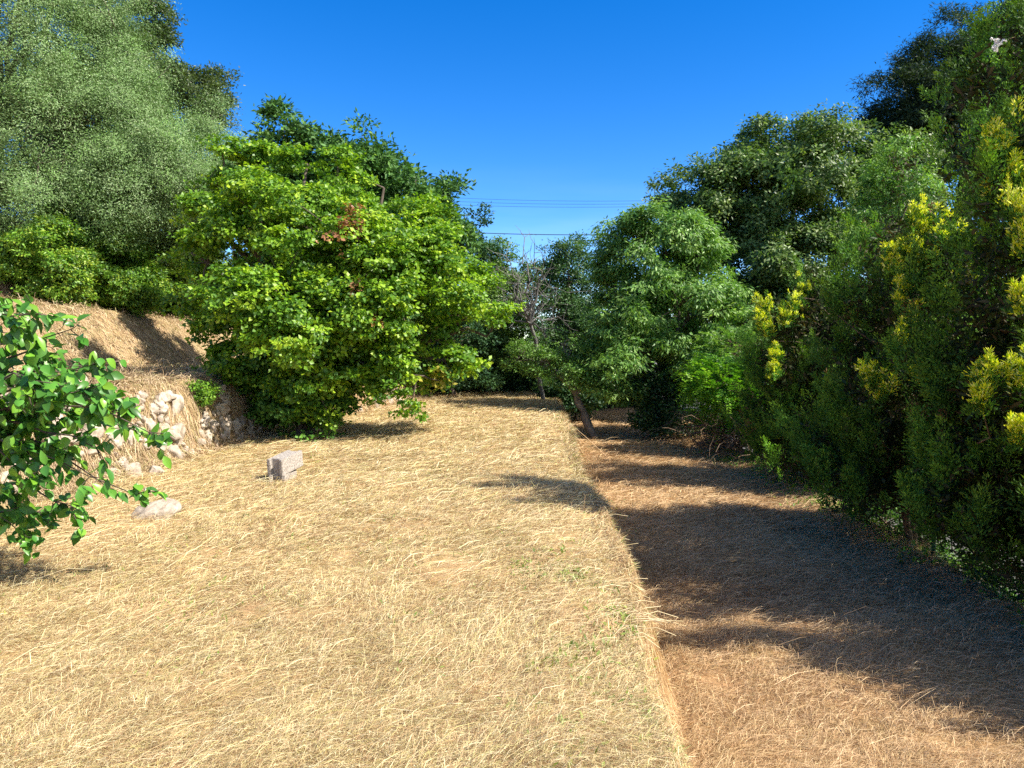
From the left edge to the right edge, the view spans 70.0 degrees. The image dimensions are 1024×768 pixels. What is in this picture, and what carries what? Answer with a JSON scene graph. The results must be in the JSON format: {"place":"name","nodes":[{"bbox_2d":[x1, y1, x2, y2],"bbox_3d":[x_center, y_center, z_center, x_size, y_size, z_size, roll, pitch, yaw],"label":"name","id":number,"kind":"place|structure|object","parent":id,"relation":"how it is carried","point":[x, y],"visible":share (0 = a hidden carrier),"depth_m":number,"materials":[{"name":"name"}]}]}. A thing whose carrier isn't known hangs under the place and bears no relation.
{"place":"outdoors","nodes":[
{"label":"outdoors","id":0,"kind":"place"},
{"bbox_2d":[0,0,1004,335],"label":"sky","id":1,"kind":"structure","parent":0,"point":[571,106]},
{"bbox_2d":[0,217,1023,767],"bbox_3d":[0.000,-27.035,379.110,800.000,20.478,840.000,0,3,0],"label":"ground","id":2,"kind":"structure","parent":0,"point":[250,607],"depth_m":5.29,"materials":[{"name":"beige plant"}]},
{"bbox_2d":[0,458,52,503],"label":"dry stone wall","id":3,"kind":"structure","parent":2,"relation":"on","point":[4,474],"depth_m":7.63,"materials":[{"name":"stone"}]},
{"bbox_2d":[0,209,107,307],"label":"lentisk shrub","id":4,"kind":"object","parent":2,"relation":"on","point":[29,265],"visible":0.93,"depth_m":17.53,"materials":[{"name":"green plant"}]},
{"bbox_2d":[0,288,173,564],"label":"pear tree","id":5,"kind":"object","parent":2,"relation":"on","point":[46,390],"visible":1,"depth_m":5.00,"materials":[{"name":"green plant"}]},
{"bbox_2d":[10,186,167,289],"bbox_3d":[-11.757,-3.696,20.361,3.660,3.619,3.832,2,4,36],"label":"lentisk shrub","id":6,"kind":"object","parent":2,"relation":"on","point":[144,252],"visible":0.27,"depth_m":19.73,"materials":[{"name":"green plant"}]},
{"bbox_2d":[0,0,197,245],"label":"olive tree","id":7,"kind":"object","parent":2,"relation":"on","point":[29,23],"visible":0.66,"depth_m":18.46,"materials":[{"name":"green plant"}]},
{"bbox_2d":[0,0,228,262],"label":"olive tree","id":8,"kind":"object","parent":2,"relation":"on","point":[160,184],"visible":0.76,"depth_m":19.18,"materials":[{"name":"green plant"}]},
{"bbox_2d":[57,246,178,317],"bbox_3d":[-11.112,-2.894,20.611,3.400,2.072,3.199,0,3,0],"label":"lentisk shrub","id":9,"kind":"object","parent":2,"relation":"on","point":[126,293],"visible":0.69,"depth_m":19.97,"materials":[{"name":"green plant"}]},
{"bbox_2d":[125,462,141,477],"bbox_3d":[-4.893,1.177,9.483,0.169,0.323,0.206,0,3,0],"label":"rock","id":10,"kind":"object","parent":2,"relation":"on","point":[135,466],"visible":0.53,"depth_m":9.44,"materials":[{"name":"stone"}]},
{"bbox_2d":[46,384,264,475],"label":"dry stone wall","id":11,"kind":"structure","parent":2,"relation":"on","point":[159,408],"depth_m":10.91,"materials":[{"name":"stone"}]},
{"bbox_2d":[131,497,181,519],"bbox_3d":[-3.551,1.296,7.299,0.486,0.296,0.279,0,3,0],"label":"rock","id":12,"kind":"object","parent":2,"relation":"on","point":[172,507],"visible":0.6,"depth_m":7.23,"materials":[{"name":"stone"}]},
{"bbox_2d":[148,465,164,474],"bbox_3d":[-4.776,1.189,9.782,0.219,0.209,0.196,2,3,32],"label":"rock","id":13,"kind":"object","parent":2,"relation":"on","point":[154,468],"visible":0.57,"depth_m":9.73,"materials":[{"name":"stone"}]},
{"bbox_2d":[102,197,212,314],"bbox_3d":[-11.461,-4.099,23.105,4.040,4.395,3.539,-2,4,-34],"label":"lentisk shrub","id":14,"kind":"object","parent":2,"relation":"on","point":[171,269],"visible":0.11,"depth_m":22.64,"materials":[{"name":"green plant"}]},
{"bbox_2d":[75,0,245,238],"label":"holm oak","id":15,"kind":"object","parent":2,"relation":"on","point":[215,80],"visible":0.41,"depth_m":25.13,"materials":[{"name":"green plant"}]},
{"bbox_2d":[98,86,249,268],"bbox_3d":[-9.535,-5.875,22.664,6.707,6.472,5.560,0,3,0],"label":"olive tree","id":16,"kind":"object","parent":2,"relation":"on","point":[211,129],"visible":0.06,"depth_m":22.22,"materials":[{"name":"green plant"}]},
{"bbox_2d":[152,243,243,316],"bbox_3d":[-11.099,-3.418,25.025,3.705,2.750,3.868,3,4,44],"label":"lentisk shrub","id":17,"kind":"object","parent":2,"relation":"on","point":[168,305],"visible":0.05,"depth_m":24.16,"materials":[{"name":"green plant"}]},
{"bbox_2d":[183,378,224,407],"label":"bramble","id":18,"kind":"object","parent":2,"relation":"on","point":[204,392],"visible":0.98,"depth_m":12.00,"materials":[{"name":"green plant"}]},
{"bbox_2d":[0,279,420,505],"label":"straw","id":19,"kind":"object","parent":2,"relation":"on","point":[143,375],"visible":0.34,"depth_m":13.08,"materials":[{"name":"beige plant"}]},
{"bbox_2d":[269,470,296,482],"bbox_3d":[-2.894,1.216,9.245,0.200,0.200,0.420,0,3,4],"label":"concrete block","id":20,"kind":"object","parent":2,"relation":"on","point":[292,474],"depth_m":9.09,"materials":[{"name":"grey concrete"}]},
{"bbox_2d":[267,450,302,475],"bbox_3d":[-2.877,0.998,9.274,0.210,0.205,0.500,1,9,14],"label":"concrete block","id":21,"kind":"object","parent":20,"relation":"on","point":[285,462],"depth_m":9.13,"materials":[{"name":"grey concrete"}]},
{"bbox_2d":[231,312,369,441],"bbox_3d":[-3.821,-0.145,13.638,2.913,2.666,2.779,0,3,0],"label":"ivy clump","id":22,"kind":"object","parent":2,"relation":"on","point":[281,416],"visible":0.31,"depth_m":13.18,"materials":[{"name":"green plant"}]},
{"bbox_2d":[152,133,526,434],"bbox_3d":[-3.301,-1.897,13.660,7.206,6.254,5.098,0,3,0],"label":"judas tree","id":23,"kind":"object","parent":2,"relation":"on","point":[375,284],"visible":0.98,"depth_m":13.04,"materials":[{"name":"green plant"}]},
{"bbox_2d":[0,422,687,767],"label":"weeds","id":24,"kind":"object","parent":2,"relation":"on","point":[347,568],"visible":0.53,"depth_m":5.38,"materials":[{"name":"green plant"}]},
{"bbox_2d":[0,390,692,767],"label":"straw","id":25,"kind":"object","parent":2,"relation":"on","point":[112,702],"visible":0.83,"depth_m":4.42,"materials":[{"name":"beige plant"}]},
{"bbox_2d":[212,93,488,323],"bbox_3d":[-3.999,-3.622,18.615,6.855,7.140,4.703,0,3,0],"label":"loquat tree","id":26,"kind":"object","parent":2,"relation":"on","point":[395,176],"visible":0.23,"depth_m":17.62,"materials":[{"name":"green plant"}]},
{"bbox_2d":[359,387,401,410],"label":"dry stone wall","id":27,"kind":"structure","parent":2,"relation":"on","point":[376,404],"depth_m":20.42,"materials":[{"name":"stone"}]},
{"bbox_2d":[3,152,829,377],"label":"distant wood","id":28,"kind":"object","parent":2,"relation":"on","point":[238,256],"depth_m":40.01,"materials":[{"name":"green plant"}]},
{"bbox_2d":[418,325,441,391],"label":"shrub","id":29,"kind":"object","parent":2,"relation":"on","point":[428,348],"visible":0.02,"depth_m":26.27,"materials":[{"name":"green plant"}]},
{"bbox_2d":[425,343,488,392],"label":"shrub","id":30,"kind":"object","parent":2,"relation":"on","point":[466,385],"visible":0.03,"depth_m":26.16,"materials":[{"name":"green plant"}]},
{"bbox_2d":[409,201,508,395],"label":"evergreen tree","id":31,"kind":"object","parent":2,"relation":"on","point":[479,341],"visible":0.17,"depth_m":24.03,"materials":[{"name":"green plant"}]},
{"bbox_2d":[439,234,542,391],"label":"ash tree","id":32,"kind":"object","parent":2,"relation":"on","point":[497,354],"visible":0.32,"depth_m":26.34,"materials":[{"name":"green plant"}]},
{"bbox_2d":[460,353,535,392],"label":"shrub","id":33,"kind":"object","parent":2,"relation":"on","point":[515,384],"visible":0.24,"depth_m":26.82,"materials":[{"name":"green plant"}]},
{"bbox_2d":[455,259,597,388],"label":"background tree","id":34,"kind":"object","parent":2,"relation":"on","point":[531,289],"visible":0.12,"depth_m":26.97,"materials":[{"name":"green plant"}]},
{"bbox_2d":[497,351,563,391],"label":"shrub","id":35,"kind":"object","parent":2,"relation":"on","point":[528,383],"visible":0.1,"depth_m":27.25,"materials":[{"name":"green plant"}]},
{"bbox_2d":[485,226,584,398],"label":"bare tree","id":36,"kind":"object","parent":2,"relation":"on","point":[529,309],"visible":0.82,"depth_m":22.07,"materials":[{"name":"grey plant"}]},
{"bbox_2d":[497,330,619,438],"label":"leaning tree","id":37,"kind":"object","parent":2,"relation":"on","point":[548,359],"visible":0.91,"depth_m":19.30,"materials":[{"name":"green plant"}]},
{"bbox_2d":[520,229,621,417],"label":"slender tree","id":38,"kind":"object","parent":2,"relation":"on","point":[571,299],"visible":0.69,"depth_m":24.24,"materials":[{"name":"green plant"}]},
{"bbox_2d":[529,364,613,419],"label":"shrub","id":39,"kind":"object","parent":2,"relation":"on","point":[566,396],"visible":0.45,"depth_m":23.60,"materials":[{"name":"green plant"}]},
{"bbox_2d":[484,543,688,767],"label":"weeds","id":40,"kind":"object","parent":2,"relation":"on","point":[623,616],"visible":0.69,"depth_m":4.03,"materials":[{"name":"green plant"}]},
{"bbox_2d":[546,397,637,536],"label":"weeds","id":41,"kind":"object","parent":2,"relation":"on","point":[586,475],"visible":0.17,"depth_m":11.75,"materials":[{"name":"beige plant"}]},
{"bbox_2d":[546,255,670,365],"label":"background tree","id":42,"kind":"object","parent":2,"relation":"on","point":[596,289],"visible":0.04,"depth_m":28.42,"materials":[{"name":"green plant"}]},
{"bbox_2d":[598,362,654,407],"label":"shrub","id":43,"kind":"object","parent":2,"relation":"on","point":[610,406],"visible":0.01,"depth_m":29.42,"materials":[{"name":"green plant"}]},
{"bbox_2d":[591,495,684,647],"bbox_3d":[0.951,1.398,6.296,0.424,0.110,4.000,0,3,3],"label":"straw","id":44,"kind":"object","parent":2,"relation":"on","point":[656,618],"visible":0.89,"depth_m":4.67,"materials":[{"name":"beige plant"}]},
{"bbox_2d":[553,396,746,767],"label":"lip grass","id":45,"kind":"structure","parent":2,"relation":"on","point":[572,429],"depth_m":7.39,"materials":[{"name":"plant"}]},
{"bbox_2d":[621,355,706,438],"bbox_3d":[4.120,0.384,19.661,2.588,2.475,2.395,0,3,0],"label":"shrub","id":46,"kind":"object","parent":2,"relation":"on","point":[657,408],"visible":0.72,"depth_m":19.09,"materials":[{"name":"green plant"}]},
{"bbox_2d":[567,195,778,434],"bbox_3d":[4.310,-1.639,19.631,5.842,6.620,4.409,0,3,0],"label":"walnut tree","id":47,"kind":"object","parent":2,"relation":"on","point":[629,340],"visible":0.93,"depth_m":19.03,"materials":[{"name":"green plant"}]},
{"bbox_2d":[640,386,766,462],"bbox_3d":[4.864,0.702,17.131,3.564,1.622,6.085,1,3,21],"label":"brushwood heap","id":48,"kind":"object","parent":2,"relation":"on","point":[726,438],"visible":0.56,"depth_m":16.33,"materials":[{"name":"brown wood"}]},
{"bbox_2d":[674,320,770,449],"bbox_3d":[5.501,0.215,18.329,2.399,3.594,2.743,-2,3,-32],"label":"robinia shrub","id":49,"kind":"object","parent":2,"relation":"on","point":[726,336],"visible":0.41,"depth_m":17.99,"materials":[{"name":"green plant"}]},
{"bbox_2d":[669,345,799,475],"bbox_3d":[5.031,0.588,16.228,2.540,2.953,4.188,-2,4,-37],"label":"robinia shrub","id":50,"kind":"object","parent":2,"relation":"on","point":[712,379],"visible":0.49,"depth_m":16.22,"materials":[{"name":"green plant"}]},
{"bbox_2d":[567,410,1023,767],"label":"straw","id":51,"kind":"object","parent":2,"relation":"on","point":[724,645],"visible":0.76,"depth_m":6.57,"materials":[{"name":"beige plant"}]},
{"bbox_2d":[719,251,879,488],"bbox_3d":[5.404,-0.122,12.897,3.059,4.367,3.234,0,3,0],"label":"conifer","id":52,"kind":"object","parent":2,"relation":"on","point":[778,376],"visible":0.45,"depth_m":12.46,"materials":[{"name":"green plant"}]},
{"bbox_2d":[642,97,964,351],"bbox_3d":[9.755,-3.711,24.672,10.098,10.881,7.249,0,3,0],"label":"holm oak","id":53,"kind":"object","parent":2,"relation":"on","point":[790,176],"visible":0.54,"depth_m":23.08,"materials":[{"name":"green plant"}]},
{"bbox_2d":[667,393,1023,602],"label":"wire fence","id":54,"kind":"object","parent":2,"relation":"on","point":[932,546],"visible":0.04,"depth_m":7.99,"materials":[{"name":"grey metal"}]},
{"bbox_2d":[689,447,1023,642],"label":"weeds","id":55,"kind":"object","parent":2,"relation":"on","point":[1019,612],"visible":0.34,"depth_m":9.66,"materials":[{"name":"green plant"}]},
{"bbox_2d":[792,135,965,352],"bbox_3d":[8.166,-1.526,15.074,5.070,7.310,5.452,0,3,0],"label":"conifer","id":56,"kind":"object","parent":2,"relation":"on","point":[858,222],"visible":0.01,"depth_m":15.22,"materials":[{"name":"green plant"}]},
{"bbox_2d":[866,504,901,531],"bbox_3d":[5.426,1.984,10.511,0.783,0.650,1.087,0,3,0],"label":"privet sprout","id":57,"kind":"object","parent":2,"relation":"on","point":[885,518],"visible":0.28,"depth_m":10.43,"materials":[{"name":"green plant"}]},
{"bbox_2d":[766,191,1004,542],"bbox_3d":[5.182,-0.091,8.972,3.377,4.404,3.605,0,3,0],"label":"conifer","id":58,"kind":"object","parent":2,"relation":"on","point":[854,453],"visible":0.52,"depth_m":8.71,"materials":[{"name":"green plant"}]},
{"bbox_2d":[831,129,946,300],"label":"walnut tree","id":59,"kind":"object","parent":2,"relation":"on","point":[879,204],"visible":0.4,"depth_m":18.55,"materials":[{"name":"green plant"}]},
{"bbox_2d":[887,513,947,554],"bbox_3d":[5.452,2.021,9.840,0.914,0.818,1.094,0,3,0],"label":"privet sprout","id":60,"kind":"object","parent":2,"relation":"on","point":[898,524],"visible":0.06,"depth_m":9.86,"materials":[{"name":"green plant"}]},
{"bbox_2d":[897,526,952,557],"bbox_3d":[5.307,2.002,9.301,0.827,0.656,1.102,0,3,0],"label":"privet sprout","id":61,"kind":"object","parent":2,"relation":"on","point":[924,539],"visible":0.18,"depth_m":9.21,"materials":[{"name":"green plant"}]},
{"bbox_2d":[846,0,1023,224],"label":"stone pine","id":62,"kind":"object","parent":2,"relation":"on","point":[909,75],"visible":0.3,"depth_m":24.61,"materials":[{"name":"green plant"}]},
{"bbox_2d":[880,0,1023,583],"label":"conifer","id":63,"kind":"object","parent":2,"relation":"on","point":[975,456],"visible":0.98,"depth_m":6.88,"materials":[{"name":"green plant"}]},
{"bbox_2d":[991,37,1006,51],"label":"white rose","id":64,"kind":"object","parent":63,"relation":"attached to","point":[994,47],"visible":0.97,"depth_m":6.75,"materials":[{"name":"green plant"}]},
{"bbox_2d":[907,21,1023,356],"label":"conifer","id":65,"kind":"object","parent":2,"relation":"on","point":[974,145],"visible":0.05,"depth_m":12.14,"materials":[{"name":"green plant"}]},
{"bbox_2d":[935,547,1022,596],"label":"privet sprout","id":66,"kind":"object","parent":2,"relation":"on","point":[982,570],"visible":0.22,"depth_m":7.80,"materials":[{"name":"green plant"}]},
{"bbox_2d":[942,548,1016,592],"bbox_3d":[5.400,2.153,8.515,0.802,0.707,1.067,0,3,0],"label":"privet sprout","id":67,"kind":"object","parent":2,"relation":"on","point":[959,564],"visible":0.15,"depth_m":8.42,"materials":[{"name":"green plant"}]},
{"bbox_2d":[964,554,1023,603],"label":"privet sprout","id":68,"kind":"object","parent":2,"relation":"on","point":[1017,584],"visible":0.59,"depth_m":7.35,"materials":[{"name":"green plant"}]},
{"bbox_2d":[994,260,1023,525],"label":"conifer","id":69,"kind":"object","parent":2,"relation":"on","point":[1014,481],"visible":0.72,"depth_m":5.95,"materials":[{"name":"green plant"}]},
{"bbox_2d":[477,232,603,234],"bbox_3d":[2.082,-6.258,29.715,16.652,0.412,0.029,0,3,0],"label":"overhead cable","id":70,"kind":"object","parent":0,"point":[539,234],"visible":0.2,"depth_m":29.71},
{"bbox_2d":[630,363,1023,602],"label":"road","id":71,"kind":"structure","parent":0,"point":[878,512],"depth_m":11.77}
]}

